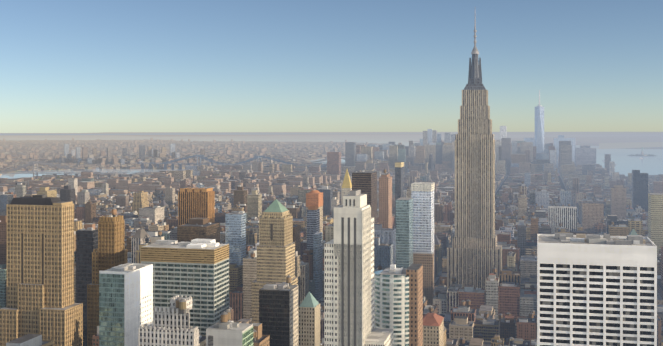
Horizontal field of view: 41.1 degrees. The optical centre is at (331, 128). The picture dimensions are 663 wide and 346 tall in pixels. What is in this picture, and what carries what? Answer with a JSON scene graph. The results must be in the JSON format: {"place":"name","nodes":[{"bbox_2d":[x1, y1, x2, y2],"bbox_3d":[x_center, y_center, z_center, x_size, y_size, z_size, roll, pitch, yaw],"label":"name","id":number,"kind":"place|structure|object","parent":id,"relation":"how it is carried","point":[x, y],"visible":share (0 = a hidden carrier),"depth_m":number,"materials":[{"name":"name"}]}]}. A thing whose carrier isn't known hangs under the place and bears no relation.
{"place":"outdoors","nodes":[
{"label":"outdoors","id":0,"kind":"place"},
{"bbox_2d":[15,168,216,171],"bbox_3d":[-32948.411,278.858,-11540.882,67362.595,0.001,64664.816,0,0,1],"label":"long island ground","id":1,"kind":"structure","parent":0,"point":[70,169],"depth_m":5845.44,"materials":[{"name":"grey"}]},
{"bbox_2d":[0,155,344,178],"bbox_3d":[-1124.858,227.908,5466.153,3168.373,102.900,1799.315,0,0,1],"label":"river bridges","id":2,"kind":"structure","parent":1,"relation":"on","point":[270,158],"depth_m":5656.19,"materials":[{"name":"grey metal"}]},
{"bbox_2d":[0,138,662,345],"bbox_3d":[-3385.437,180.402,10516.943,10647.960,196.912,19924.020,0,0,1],"label":"city blocks","id":3,"kind":"structure","parent":1,"relation":"on","point":[501,310],"depth_m":2671.59,"materials":[{"name":"grey concrete"}]},
{"bbox_2d":[0,133,662,178],"bbox_3d":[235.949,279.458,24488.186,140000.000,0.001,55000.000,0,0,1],"label":"sea water","id":4,"kind":"structure","parent":0,"point":[626,164],"depth_m":20264.69,"materials":[{"name":"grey liquid"}]},
{"bbox_2d":[627,147,655,155],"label":"statue of liberty","id":5,"kind":"object","parent":4,"relation":"on","point":[642,154],"visible":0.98,"depth_m":8984.10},
{"bbox_2d":[0,132,662,134],"bbox_3d":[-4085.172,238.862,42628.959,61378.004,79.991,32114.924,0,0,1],"label":"highlands hills","id":6,"kind":"structure","parent":0,"point":[265,133],"depth_m":39674.32,"materials":[{"name":"grey"}]},
{"bbox_2d":[0,0,662,132],"label":"sky","id":7,"kind":"structure","parent":0,"point":[67,66],"materials":[{"name":"blue"}]},
{"bbox_2d":[68,132,662,135],"bbox_3d":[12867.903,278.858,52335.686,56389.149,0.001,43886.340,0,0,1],"label":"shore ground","id":8,"kind":"structure","parent":0,"point":[591,133],"depth_m":47449.54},
{"bbox_2d":[434,173,631,286],"bbox_3d":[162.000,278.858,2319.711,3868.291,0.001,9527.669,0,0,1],"label":"street","id":9,"kind":"structure","parent":0,"point":[437,283],"depth_m":3965.84,"materials":[{"name":"grey asphalt"}]},
{"bbox_2d":[0,18,662,345],"bbox_3d":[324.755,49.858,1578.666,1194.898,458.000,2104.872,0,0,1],"label":"skyscrapers","id":10,"kind":"structure","parent":9,"relation":"on","point":[593,289],"depth_m":746.90,"materials":[{"name":"beige stone"}]},
{"bbox_2d":[327,90,614,175],"bbox_3d":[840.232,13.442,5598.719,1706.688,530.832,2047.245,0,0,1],"label":"distant skyscrapers","id":11,"kind":"structure","parent":9,"relation":"on","point":[583,154],"depth_m":5588.40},
{"bbox_2d":[406,136,662,145],"bbox_3d":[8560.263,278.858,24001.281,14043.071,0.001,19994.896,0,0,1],"label":"distant land","id":12,"kind":"structure","parent":0,"point":[593,141],"depth_m":22026.88,"materials":[{"name":"grey"}]},
{"bbox_2d":[599,142,662,148],"bbox_3d":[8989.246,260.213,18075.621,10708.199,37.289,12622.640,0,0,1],"label":"staten island hills","id":13,"kind":"structure","parent":0,"point":[628,145],"depth_m":14206.89,"materials":[{"name":"grey"}]},
{"bbox_2d":[618,147,662,148],"bbox_3d":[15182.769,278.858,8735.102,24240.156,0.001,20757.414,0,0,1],"label":"jersey ground","id":14,"kind":"structure","parent":0,"point":[644,148],"depth_m":12212.22,"materials":[{"name":"grey"}]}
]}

